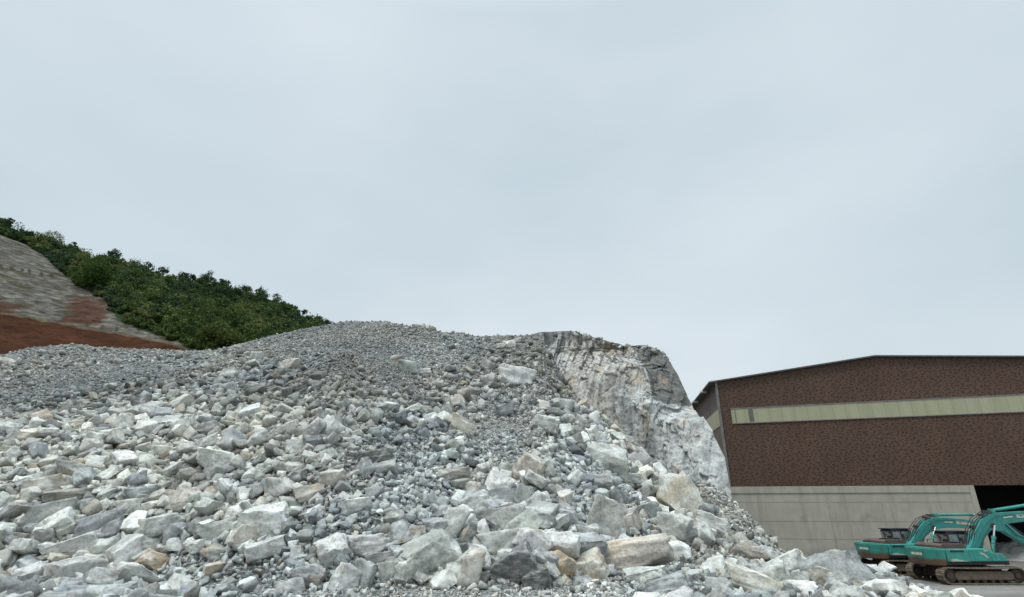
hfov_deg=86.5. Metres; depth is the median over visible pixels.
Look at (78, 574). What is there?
boulder
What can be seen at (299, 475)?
boulder
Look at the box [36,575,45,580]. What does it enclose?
boulder
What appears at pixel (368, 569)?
boulder
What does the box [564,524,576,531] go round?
boulder
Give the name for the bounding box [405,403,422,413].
boulder
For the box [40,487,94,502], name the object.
boulder
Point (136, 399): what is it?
boulder
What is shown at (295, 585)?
boulder
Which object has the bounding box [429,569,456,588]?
boulder
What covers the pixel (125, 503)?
boulder
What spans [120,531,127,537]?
boulder
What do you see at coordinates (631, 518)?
boulder
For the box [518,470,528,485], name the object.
boulder
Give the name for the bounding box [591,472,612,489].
boulder
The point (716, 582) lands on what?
boulder
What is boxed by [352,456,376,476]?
boulder
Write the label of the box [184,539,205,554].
boulder
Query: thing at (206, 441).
boulder
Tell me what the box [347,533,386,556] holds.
boulder
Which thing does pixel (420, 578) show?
boulder
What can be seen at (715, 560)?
boulder
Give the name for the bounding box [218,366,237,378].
boulder
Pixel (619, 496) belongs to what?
boulder
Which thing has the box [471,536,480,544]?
boulder
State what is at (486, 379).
boulder
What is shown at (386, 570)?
boulder
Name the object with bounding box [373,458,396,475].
boulder
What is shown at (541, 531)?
boulder
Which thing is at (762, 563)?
boulder
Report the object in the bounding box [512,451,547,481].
boulder
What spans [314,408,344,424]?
boulder
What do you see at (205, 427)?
boulder
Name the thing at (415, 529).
boulder
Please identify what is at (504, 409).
boulder
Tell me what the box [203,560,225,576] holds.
boulder
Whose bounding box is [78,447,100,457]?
boulder
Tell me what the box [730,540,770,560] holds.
boulder
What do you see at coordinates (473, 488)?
boulder
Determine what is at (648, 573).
boulder
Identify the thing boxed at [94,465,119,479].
boulder
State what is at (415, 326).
boulder
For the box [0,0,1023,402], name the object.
sky
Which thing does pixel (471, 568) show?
boulder
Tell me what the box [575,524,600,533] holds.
boulder
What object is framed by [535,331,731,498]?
cliff
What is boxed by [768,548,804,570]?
boulder
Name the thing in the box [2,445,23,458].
boulder
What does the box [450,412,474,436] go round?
boulder
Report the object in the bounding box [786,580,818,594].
boulder
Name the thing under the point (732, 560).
boulder
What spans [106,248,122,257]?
crest tree
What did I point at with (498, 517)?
boulder
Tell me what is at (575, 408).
boulder
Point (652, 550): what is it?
boulder
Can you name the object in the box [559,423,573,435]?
boulder
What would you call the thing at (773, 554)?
boulder
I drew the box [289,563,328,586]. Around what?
boulder
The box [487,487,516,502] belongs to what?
boulder
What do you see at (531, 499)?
boulder
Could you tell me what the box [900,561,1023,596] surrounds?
ground
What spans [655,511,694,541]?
boulder
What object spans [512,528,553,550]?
boulder
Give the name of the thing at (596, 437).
boulder
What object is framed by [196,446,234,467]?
boulder
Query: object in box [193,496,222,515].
boulder
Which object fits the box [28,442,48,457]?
boulder
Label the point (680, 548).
boulder
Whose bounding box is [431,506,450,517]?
boulder
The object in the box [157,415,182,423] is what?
boulder
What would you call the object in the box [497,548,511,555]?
boulder
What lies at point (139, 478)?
boulder
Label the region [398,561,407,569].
boulder
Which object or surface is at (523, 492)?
boulder
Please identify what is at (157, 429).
boulder
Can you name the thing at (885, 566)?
boulder
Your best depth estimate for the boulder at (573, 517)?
14.14 m
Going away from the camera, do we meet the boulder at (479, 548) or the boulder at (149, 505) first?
the boulder at (479, 548)
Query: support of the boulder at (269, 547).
on the terrain at (310, 332)
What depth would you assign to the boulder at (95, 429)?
17.01 m
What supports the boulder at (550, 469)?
on the terrain at (310, 332)
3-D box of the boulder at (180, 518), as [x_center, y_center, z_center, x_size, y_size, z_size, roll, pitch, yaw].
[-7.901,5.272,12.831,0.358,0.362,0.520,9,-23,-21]
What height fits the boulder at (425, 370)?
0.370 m
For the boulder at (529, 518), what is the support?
on the terrain at (310, 332)
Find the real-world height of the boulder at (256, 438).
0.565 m
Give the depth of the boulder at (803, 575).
10.50 m
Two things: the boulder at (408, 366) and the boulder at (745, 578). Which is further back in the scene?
the boulder at (408, 366)
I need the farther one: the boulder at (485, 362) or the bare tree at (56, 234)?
the bare tree at (56, 234)
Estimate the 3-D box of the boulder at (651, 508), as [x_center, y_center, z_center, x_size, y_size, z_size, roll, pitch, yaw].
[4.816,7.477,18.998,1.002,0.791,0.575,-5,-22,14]
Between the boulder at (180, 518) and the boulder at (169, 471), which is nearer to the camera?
the boulder at (180, 518)
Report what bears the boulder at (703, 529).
on the terrain at (310, 332)
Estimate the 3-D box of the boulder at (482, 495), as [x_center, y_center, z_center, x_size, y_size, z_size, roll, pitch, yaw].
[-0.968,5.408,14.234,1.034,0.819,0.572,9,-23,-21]
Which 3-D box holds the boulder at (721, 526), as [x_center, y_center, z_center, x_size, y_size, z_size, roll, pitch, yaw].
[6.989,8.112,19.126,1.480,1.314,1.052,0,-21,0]
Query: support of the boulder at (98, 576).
on the terrain at (310, 332)
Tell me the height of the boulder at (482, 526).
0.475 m
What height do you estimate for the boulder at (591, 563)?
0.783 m
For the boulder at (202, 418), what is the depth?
17.83 m
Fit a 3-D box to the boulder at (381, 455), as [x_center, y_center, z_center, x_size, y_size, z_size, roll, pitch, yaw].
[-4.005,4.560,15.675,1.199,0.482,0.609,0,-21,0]
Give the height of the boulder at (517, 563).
0.957 m
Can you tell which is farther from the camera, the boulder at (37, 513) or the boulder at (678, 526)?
the boulder at (678, 526)
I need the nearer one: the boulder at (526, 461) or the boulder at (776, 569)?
the boulder at (776, 569)
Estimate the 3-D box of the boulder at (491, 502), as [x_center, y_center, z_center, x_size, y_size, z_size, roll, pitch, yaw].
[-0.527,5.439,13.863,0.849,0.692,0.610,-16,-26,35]
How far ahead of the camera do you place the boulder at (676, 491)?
21.47 m
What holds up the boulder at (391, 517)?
on the terrain at (310, 332)
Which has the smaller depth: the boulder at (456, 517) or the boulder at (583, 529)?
the boulder at (456, 517)
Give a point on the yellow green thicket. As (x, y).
(215, 334)
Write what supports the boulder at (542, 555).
on the terrain at (310, 332)
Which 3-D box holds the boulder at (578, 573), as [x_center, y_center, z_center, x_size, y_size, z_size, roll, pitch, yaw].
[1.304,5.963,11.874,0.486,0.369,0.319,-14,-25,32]
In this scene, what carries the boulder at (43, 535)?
on the terrain at (310, 332)
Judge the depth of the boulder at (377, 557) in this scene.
11.38 m
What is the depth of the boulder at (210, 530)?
12.20 m
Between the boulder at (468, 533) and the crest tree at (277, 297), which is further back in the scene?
the crest tree at (277, 297)
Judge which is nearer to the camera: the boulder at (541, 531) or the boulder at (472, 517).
the boulder at (541, 531)
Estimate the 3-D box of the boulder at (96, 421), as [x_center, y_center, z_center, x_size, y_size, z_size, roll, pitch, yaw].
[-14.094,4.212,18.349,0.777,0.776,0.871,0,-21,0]
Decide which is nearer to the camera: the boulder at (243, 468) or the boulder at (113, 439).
the boulder at (243, 468)
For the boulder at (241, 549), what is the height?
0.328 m
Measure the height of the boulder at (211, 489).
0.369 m
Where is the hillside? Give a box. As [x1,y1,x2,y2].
[0,235,302,353]
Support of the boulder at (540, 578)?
on the terrain at (310, 332)
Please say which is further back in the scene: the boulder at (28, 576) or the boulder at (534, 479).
the boulder at (534, 479)
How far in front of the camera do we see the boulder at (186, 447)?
15.69 m
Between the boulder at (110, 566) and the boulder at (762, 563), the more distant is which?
the boulder at (762, 563)
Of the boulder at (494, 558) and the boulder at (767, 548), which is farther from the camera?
the boulder at (767, 548)
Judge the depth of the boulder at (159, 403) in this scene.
20.38 m
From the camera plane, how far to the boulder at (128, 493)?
13.53 m
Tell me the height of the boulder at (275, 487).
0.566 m
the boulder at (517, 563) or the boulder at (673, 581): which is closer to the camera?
the boulder at (673, 581)
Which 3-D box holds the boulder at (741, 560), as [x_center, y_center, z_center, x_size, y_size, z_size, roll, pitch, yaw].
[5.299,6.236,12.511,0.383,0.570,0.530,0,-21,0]
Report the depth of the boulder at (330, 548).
11.41 m
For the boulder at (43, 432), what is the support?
on the terrain at (310, 332)
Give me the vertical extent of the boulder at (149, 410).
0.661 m
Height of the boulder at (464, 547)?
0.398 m
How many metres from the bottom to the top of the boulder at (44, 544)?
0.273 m
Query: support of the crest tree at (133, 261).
on the hillside
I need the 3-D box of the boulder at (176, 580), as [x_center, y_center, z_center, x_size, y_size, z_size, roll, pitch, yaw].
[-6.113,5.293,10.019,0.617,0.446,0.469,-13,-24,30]
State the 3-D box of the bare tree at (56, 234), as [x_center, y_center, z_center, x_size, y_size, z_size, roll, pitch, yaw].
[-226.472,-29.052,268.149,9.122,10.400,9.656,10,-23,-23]
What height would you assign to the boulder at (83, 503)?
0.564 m
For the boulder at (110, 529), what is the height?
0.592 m
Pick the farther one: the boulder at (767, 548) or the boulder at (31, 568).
the boulder at (767, 548)
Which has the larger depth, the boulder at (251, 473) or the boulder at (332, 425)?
the boulder at (332, 425)
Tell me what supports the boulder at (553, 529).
on the terrain at (310, 332)
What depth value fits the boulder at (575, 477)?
18.79 m
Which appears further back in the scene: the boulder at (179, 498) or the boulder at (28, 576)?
the boulder at (179, 498)
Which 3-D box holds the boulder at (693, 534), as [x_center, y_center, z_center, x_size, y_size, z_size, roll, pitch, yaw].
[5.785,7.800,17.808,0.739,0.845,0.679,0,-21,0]
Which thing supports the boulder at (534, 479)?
on the terrain at (310, 332)
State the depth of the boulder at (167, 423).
17.50 m
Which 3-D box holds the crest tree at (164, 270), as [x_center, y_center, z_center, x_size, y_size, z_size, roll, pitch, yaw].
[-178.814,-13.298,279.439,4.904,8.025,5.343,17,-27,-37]
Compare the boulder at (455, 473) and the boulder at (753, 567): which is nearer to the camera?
the boulder at (753, 567)
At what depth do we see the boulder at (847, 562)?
11.26 m
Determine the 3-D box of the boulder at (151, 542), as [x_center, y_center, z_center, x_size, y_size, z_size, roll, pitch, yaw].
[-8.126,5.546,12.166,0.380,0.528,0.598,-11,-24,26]
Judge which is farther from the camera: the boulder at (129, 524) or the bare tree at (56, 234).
the bare tree at (56, 234)
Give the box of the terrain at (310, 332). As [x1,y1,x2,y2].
[0,321,769,596]
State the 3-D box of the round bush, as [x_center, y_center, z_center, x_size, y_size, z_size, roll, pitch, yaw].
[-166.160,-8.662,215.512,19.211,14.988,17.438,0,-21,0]
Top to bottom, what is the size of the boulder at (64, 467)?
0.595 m
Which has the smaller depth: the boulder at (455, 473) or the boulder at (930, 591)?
the boulder at (930, 591)
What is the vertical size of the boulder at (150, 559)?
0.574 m
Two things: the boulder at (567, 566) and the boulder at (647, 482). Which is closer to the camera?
the boulder at (567, 566)
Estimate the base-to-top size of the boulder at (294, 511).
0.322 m
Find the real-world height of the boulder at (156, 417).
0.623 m
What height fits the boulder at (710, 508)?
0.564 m
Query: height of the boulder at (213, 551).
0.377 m
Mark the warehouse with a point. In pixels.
(846, 454)
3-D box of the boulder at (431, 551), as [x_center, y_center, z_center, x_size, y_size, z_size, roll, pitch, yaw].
[-1.811,5.483,11.562,1.423,1.111,0.801,9,-23,-21]
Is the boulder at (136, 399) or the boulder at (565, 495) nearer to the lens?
the boulder at (565, 495)
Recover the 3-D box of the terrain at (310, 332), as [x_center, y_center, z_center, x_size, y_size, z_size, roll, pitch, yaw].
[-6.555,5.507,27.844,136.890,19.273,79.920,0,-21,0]
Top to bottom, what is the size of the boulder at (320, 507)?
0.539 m
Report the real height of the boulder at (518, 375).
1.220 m
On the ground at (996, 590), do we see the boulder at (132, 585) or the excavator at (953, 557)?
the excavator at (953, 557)
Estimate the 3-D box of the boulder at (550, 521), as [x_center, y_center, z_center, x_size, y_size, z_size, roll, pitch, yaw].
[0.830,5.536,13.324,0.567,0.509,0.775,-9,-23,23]
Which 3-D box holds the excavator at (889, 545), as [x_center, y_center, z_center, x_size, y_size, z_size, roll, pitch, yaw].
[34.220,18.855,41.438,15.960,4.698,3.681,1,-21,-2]
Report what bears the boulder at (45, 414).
on the terrain at (310, 332)
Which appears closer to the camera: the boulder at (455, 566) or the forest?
the boulder at (455, 566)
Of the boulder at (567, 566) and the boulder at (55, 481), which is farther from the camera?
the boulder at (55, 481)
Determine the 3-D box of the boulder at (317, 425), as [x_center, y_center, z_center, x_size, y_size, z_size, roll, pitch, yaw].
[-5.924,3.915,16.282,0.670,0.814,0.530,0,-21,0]
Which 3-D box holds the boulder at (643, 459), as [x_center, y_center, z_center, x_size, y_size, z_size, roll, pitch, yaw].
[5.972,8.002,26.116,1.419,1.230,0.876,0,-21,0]
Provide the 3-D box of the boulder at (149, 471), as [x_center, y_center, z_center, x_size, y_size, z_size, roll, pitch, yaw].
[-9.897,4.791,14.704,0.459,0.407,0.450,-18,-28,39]
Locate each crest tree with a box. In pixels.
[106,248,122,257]
[128,257,139,264]
[142,261,154,267]
[159,266,170,275]
[272,294,281,300]
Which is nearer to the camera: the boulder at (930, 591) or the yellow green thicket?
the boulder at (930, 591)
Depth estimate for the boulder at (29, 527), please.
12.03 m
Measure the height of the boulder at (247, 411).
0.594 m
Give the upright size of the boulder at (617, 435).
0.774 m
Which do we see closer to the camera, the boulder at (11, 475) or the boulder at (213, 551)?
the boulder at (213, 551)
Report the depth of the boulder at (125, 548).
11.74 m
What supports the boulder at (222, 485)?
on the terrain at (310, 332)
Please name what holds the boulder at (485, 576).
on the terrain at (310, 332)
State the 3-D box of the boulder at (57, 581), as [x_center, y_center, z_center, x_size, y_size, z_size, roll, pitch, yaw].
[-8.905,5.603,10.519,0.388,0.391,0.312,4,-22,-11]
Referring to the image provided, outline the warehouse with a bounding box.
[691,355,1023,555]
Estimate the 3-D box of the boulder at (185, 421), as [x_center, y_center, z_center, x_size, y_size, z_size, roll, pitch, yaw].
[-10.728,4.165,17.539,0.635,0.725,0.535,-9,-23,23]
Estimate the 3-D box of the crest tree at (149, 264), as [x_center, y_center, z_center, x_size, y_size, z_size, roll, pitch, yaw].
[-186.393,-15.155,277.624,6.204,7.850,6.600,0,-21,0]
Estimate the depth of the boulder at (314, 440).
15.52 m
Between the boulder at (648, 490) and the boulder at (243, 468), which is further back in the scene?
the boulder at (648, 490)
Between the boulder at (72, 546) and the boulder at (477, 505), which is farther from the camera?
the boulder at (477, 505)
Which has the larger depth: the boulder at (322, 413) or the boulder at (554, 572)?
the boulder at (322, 413)
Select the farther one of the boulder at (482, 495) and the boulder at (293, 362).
the boulder at (293, 362)
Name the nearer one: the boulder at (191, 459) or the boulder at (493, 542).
the boulder at (493, 542)
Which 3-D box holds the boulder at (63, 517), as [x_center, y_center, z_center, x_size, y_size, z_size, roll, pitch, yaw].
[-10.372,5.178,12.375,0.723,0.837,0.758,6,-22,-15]
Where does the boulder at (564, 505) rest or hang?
on the terrain at (310, 332)
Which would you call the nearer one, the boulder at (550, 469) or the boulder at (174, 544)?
the boulder at (174, 544)
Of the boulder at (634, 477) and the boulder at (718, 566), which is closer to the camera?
the boulder at (718, 566)
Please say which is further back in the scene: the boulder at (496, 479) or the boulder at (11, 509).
the boulder at (496, 479)
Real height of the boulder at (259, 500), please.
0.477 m
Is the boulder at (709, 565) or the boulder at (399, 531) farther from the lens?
the boulder at (709, 565)
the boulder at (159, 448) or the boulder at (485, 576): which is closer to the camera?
the boulder at (485, 576)
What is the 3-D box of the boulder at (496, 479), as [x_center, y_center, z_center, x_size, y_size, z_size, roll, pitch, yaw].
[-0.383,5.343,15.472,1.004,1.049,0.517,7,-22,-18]
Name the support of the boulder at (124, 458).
on the terrain at (310, 332)
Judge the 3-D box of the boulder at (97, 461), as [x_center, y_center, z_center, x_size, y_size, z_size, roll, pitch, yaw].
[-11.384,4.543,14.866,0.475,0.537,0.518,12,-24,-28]
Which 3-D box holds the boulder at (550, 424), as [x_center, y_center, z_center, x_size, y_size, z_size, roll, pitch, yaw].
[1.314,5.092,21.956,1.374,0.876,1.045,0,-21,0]
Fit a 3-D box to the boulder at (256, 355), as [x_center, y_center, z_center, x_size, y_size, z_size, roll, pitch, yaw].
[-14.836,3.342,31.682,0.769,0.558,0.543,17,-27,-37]
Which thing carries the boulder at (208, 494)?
on the terrain at (310, 332)
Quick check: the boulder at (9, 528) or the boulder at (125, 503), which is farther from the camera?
the boulder at (125, 503)
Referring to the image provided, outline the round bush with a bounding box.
[67,255,118,288]
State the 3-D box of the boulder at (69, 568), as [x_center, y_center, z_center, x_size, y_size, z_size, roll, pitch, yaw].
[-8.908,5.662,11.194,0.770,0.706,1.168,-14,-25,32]
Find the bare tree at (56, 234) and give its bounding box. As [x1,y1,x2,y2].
[43,230,65,239]
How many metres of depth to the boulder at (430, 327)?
41.32 m
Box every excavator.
[854,513,1023,575]
[904,504,1023,584]
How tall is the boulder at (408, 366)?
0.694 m
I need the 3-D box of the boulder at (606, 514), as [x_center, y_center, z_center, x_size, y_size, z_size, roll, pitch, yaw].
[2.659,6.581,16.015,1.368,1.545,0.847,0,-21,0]
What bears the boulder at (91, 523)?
on the terrain at (310, 332)
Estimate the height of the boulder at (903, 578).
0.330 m
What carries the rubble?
on the terrain at (310, 332)
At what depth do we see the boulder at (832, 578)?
10.08 m
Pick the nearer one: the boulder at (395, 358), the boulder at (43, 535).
the boulder at (43, 535)
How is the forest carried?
on the hillside
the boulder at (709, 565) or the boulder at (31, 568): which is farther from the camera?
the boulder at (709, 565)
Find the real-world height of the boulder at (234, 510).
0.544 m
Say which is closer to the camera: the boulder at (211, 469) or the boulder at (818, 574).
the boulder at (818, 574)
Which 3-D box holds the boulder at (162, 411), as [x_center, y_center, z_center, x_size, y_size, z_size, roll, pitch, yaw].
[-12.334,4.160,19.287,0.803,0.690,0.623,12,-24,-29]
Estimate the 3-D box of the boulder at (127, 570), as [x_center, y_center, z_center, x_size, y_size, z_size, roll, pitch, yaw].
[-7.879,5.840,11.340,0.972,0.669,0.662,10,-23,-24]
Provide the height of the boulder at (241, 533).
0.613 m
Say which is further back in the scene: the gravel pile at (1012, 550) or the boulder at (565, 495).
the gravel pile at (1012, 550)
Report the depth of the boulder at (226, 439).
15.76 m
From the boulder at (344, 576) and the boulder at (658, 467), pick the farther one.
the boulder at (658, 467)
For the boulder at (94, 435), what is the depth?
15.96 m
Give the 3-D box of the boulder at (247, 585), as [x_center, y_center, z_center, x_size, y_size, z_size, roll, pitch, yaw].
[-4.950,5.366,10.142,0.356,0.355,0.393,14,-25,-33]
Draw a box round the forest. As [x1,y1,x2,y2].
[0,218,333,349]
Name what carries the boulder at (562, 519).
on the terrain at (310, 332)
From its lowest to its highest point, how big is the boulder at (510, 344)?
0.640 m
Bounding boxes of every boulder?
[0,357,15,364]
[0,420,20,430]
[0,502,29,519]
[0,522,17,541]
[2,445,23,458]
[5,467,26,479]
[7,538,42,555]
[8,560,50,577]
[11,554,39,568]
[13,473,40,483]
[16,497,78,526]
[17,572,39,584]
[19,473,67,495]
[22,523,38,532]
[28,408,53,420]
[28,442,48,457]
[30,528,54,541]
[33,506,75,530]
[34,428,59,437]
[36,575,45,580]
[37,541,56,548]
[39,530,100,557]
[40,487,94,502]
[41,554,108,578]
[53,577,60,585]
[55,459,93,475]
[60,577,87,584]
[72,467,96,485]
[73,506,125,536]
[75,572,82,577]
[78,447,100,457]
[78,498,93,514]
[79,427,114,434]
[81,431,109,441]
[82,567,119,584]
[85,455,106,468]
[87,413,109,426]
[88,533,121,554]
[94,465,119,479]
[98,516,123,538]
[98,533,145,565]
[104,435,123,444]
[104,562,115,569]
[108,413,133,428]
[109,451,138,466]
[114,487,130,500]
[114,561,159,583]
[115,498,143,507]
[119,510,147,533]
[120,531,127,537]
[122,484,160,499]
[123,582,137,588]
[126,469,147,485]
[127,404,148,414]
[130,392,151,405]
[132,512,178,536]
[133,420,158,433]
[135,548,168,570]
[136,468,151,475]
[138,405,156,417]
[140,500,159,509]
[140,534,161,549]
[146,401,166,406]
[150,415,161,419]
[151,407,174,417]
[151,445,172,452]
[152,424,165,434]
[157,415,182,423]
[160,461,187,476]
[162,487,201,509]
[162,522,186,545]
[165,418,180,427]
[166,537,183,551]
[167,572,197,589]
[168,417,190,428]
[175,514,184,522]
[176,441,196,453]
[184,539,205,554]
[187,451,198,465]
[192,491,214,503]
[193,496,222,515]
[194,431,218,447]
[195,420,224,434]
[195,516,235,540]
[196,415,222,422]
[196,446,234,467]
[199,542,225,560]
[202,486,215,492]
[203,462,226,480]
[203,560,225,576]
[214,478,233,493]
[216,428,248,449]
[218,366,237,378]
[223,499,251,516]
[228,524,259,546]
[235,498,290,536]
[236,488,251,502]
[236,576,257,593]
[237,402,263,416]
[237,539,255,553]
[239,466,249,471]
[239,501,251,511]
[241,467,256,478]
[243,534,287,562]
[245,381,261,389]
[247,430,267,447]
[250,351,263,358]
[252,496,264,505]
[263,477,295,496]
[268,369,284,378]
[273,577,304,593]
[279,358,302,368]
[279,496,301,506]
[285,438,303,453]
[288,506,303,516]
[289,468,308,482]
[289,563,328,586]
[291,483,324,503]
[302,416,326,434]
[302,435,325,446]
[304,503,325,522]
[313,532,353,569]
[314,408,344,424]
[318,468,345,490]
[320,415,345,435]
[327,562,362,591]
[337,497,371,513]
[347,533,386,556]
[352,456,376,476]
[355,557,377,588]
[360,448,393,462]
[364,551,392,563]
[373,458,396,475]
[376,561,397,579]
[382,509,406,523]
[387,519,411,545]
[388,545,403,556]
[389,355,401,361]
[393,528,462,582]
[396,360,416,373]
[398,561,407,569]
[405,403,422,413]
[409,525,425,536]
[412,324,418,328]
[413,570,430,585]
[417,368,430,372]
[422,517,447,532]
[426,324,436,330]
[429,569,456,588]
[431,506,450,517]
[436,411,451,422]
[436,467,470,479]
[443,507,470,537]
[444,561,461,574]
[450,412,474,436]
[456,544,491,567]
[456,549,485,587]
[458,489,491,504]
[458,504,478,524]
[459,522,477,542]
[459,542,467,553]
[463,482,480,497]
[467,501,488,509]
[470,503,526,531]
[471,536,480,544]
[476,528,519,554]
[477,518,489,533]
[480,357,495,369]
[480,570,491,582]
[481,373,498,384]
[484,467,515,489]
[484,498,499,507]
[484,539,539,584]
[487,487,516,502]
[491,555,501,563]
[494,403,513,415]
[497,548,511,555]
[498,363,536,385]
[501,507,544,529]
[503,340,515,347]
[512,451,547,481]
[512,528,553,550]
[513,483,532,502]
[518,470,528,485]
[522,564,551,589]
[523,527,547,536]
[524,469,551,488]
[525,494,542,505]
[525,500,559,515]
[528,414,560,434]
[532,546,560,564]
[538,513,556,529]
[542,458,556,474]
[544,561,560,581]
[545,528,556,531]
[545,531,580,559]
[550,550,582,576]
[553,513,569,529]
[556,508,579,529]
[557,490,573,504]
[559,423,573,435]
[559,501,576,510]
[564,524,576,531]
[566,469,583,485]
[571,401,578,413]
[573,532,608,557]
[574,569,581,575]
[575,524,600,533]
[575,546,609,579]
[586,494,626,538]
[587,441,629,482]
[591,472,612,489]
[592,434,601,440]
[605,533,675,571]
[609,488,632,503]
[610,431,625,440]
[622,507,642,530]
[622,565,666,581]
[625,441,641,452]
[628,452,651,465]
[629,472,640,483]
[636,501,661,518]
[637,484,656,496]
[639,479,652,486]
[645,570,688,592]
[653,462,667,474]
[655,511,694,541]
[656,472,703,511]
[668,540,691,562]
[689,527,697,541]
[692,509,731,537]
[693,518,715,545]
[698,503,718,515]
[701,561,713,570]
[704,576,734,595]
[705,554,724,565]
[710,563,723,571]
[715,569,724,576]
[719,568,729,577]
[724,561,801,592]
[726,557,736,563]
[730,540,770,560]
[736,556,747,567]
[748,564,760,570]
[757,558,789,580]
[757,560,767,566]
[760,545,776,551]
[767,550,779,559]
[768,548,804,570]
[785,571,810,580]
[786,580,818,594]
[798,549,877,580]
[800,566,860,586]
[824,571,854,589]
[860,579,908,595]
[877,561,896,571]
[879,576,908,585]
[906,586,941,593]
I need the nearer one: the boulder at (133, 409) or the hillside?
the boulder at (133, 409)
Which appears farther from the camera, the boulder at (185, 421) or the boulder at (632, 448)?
the boulder at (632, 448)
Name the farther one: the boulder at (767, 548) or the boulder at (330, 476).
the boulder at (767, 548)
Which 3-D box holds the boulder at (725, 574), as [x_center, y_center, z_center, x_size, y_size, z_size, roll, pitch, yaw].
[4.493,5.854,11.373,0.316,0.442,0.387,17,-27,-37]
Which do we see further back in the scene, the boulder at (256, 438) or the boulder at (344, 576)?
the boulder at (256, 438)
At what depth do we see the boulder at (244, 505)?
12.66 m
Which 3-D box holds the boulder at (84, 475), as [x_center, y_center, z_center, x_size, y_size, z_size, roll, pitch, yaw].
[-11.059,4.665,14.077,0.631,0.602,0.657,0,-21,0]
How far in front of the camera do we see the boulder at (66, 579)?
10.02 m
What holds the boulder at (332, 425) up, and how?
on the terrain at (310, 332)
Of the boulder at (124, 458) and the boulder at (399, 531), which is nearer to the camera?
the boulder at (399, 531)
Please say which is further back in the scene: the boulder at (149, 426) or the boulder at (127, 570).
the boulder at (149, 426)
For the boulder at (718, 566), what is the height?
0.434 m
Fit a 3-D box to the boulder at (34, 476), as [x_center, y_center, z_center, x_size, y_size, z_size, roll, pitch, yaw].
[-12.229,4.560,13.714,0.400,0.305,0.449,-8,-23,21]
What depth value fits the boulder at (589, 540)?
12.88 m
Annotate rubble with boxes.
[0,320,981,596]
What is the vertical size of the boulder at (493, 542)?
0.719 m
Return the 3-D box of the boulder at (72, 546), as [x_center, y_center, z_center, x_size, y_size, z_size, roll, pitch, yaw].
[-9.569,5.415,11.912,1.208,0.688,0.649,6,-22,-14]
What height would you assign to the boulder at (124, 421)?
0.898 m
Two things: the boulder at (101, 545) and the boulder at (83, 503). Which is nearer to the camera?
the boulder at (101, 545)
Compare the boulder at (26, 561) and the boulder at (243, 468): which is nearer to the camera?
the boulder at (26, 561)
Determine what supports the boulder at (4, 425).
on the terrain at (310, 332)
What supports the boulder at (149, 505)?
on the terrain at (310, 332)
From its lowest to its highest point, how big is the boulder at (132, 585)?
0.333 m
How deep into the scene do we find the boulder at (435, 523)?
12.52 m
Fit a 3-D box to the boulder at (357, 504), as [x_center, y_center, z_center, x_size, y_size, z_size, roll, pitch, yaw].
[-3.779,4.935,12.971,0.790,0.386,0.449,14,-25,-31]
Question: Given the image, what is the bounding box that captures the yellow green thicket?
[191,321,245,346]
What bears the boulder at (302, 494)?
on the terrain at (310, 332)
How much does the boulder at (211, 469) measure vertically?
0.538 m
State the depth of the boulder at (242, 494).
13.17 m
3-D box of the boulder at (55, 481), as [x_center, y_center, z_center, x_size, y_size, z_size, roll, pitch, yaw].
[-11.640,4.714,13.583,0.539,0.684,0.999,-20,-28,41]
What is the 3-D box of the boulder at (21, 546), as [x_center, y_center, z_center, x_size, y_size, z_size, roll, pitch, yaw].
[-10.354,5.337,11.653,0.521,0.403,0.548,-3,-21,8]
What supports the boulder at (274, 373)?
on the terrain at (310, 332)
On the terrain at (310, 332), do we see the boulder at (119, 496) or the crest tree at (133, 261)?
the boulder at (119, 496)
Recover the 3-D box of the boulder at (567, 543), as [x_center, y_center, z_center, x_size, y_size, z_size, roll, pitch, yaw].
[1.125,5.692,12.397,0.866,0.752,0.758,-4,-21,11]
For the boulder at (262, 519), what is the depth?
12.24 m
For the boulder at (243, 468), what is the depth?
14.19 m
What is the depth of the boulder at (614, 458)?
22.90 m
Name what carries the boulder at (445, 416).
on the terrain at (310, 332)
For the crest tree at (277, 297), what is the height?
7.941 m
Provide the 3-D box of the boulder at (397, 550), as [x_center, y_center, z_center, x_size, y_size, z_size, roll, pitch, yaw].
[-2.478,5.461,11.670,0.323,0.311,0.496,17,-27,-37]
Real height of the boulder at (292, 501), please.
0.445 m
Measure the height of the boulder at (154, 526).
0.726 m
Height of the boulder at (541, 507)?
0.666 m
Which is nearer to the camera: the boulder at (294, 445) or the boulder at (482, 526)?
the boulder at (482, 526)
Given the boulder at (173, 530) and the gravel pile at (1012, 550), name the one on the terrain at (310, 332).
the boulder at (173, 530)
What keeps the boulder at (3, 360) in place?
on the terrain at (310, 332)
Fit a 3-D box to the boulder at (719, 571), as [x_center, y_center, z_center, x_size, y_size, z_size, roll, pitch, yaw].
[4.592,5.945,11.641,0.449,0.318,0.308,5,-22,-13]
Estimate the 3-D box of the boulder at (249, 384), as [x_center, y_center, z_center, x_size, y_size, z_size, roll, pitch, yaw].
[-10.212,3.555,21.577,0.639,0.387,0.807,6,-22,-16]

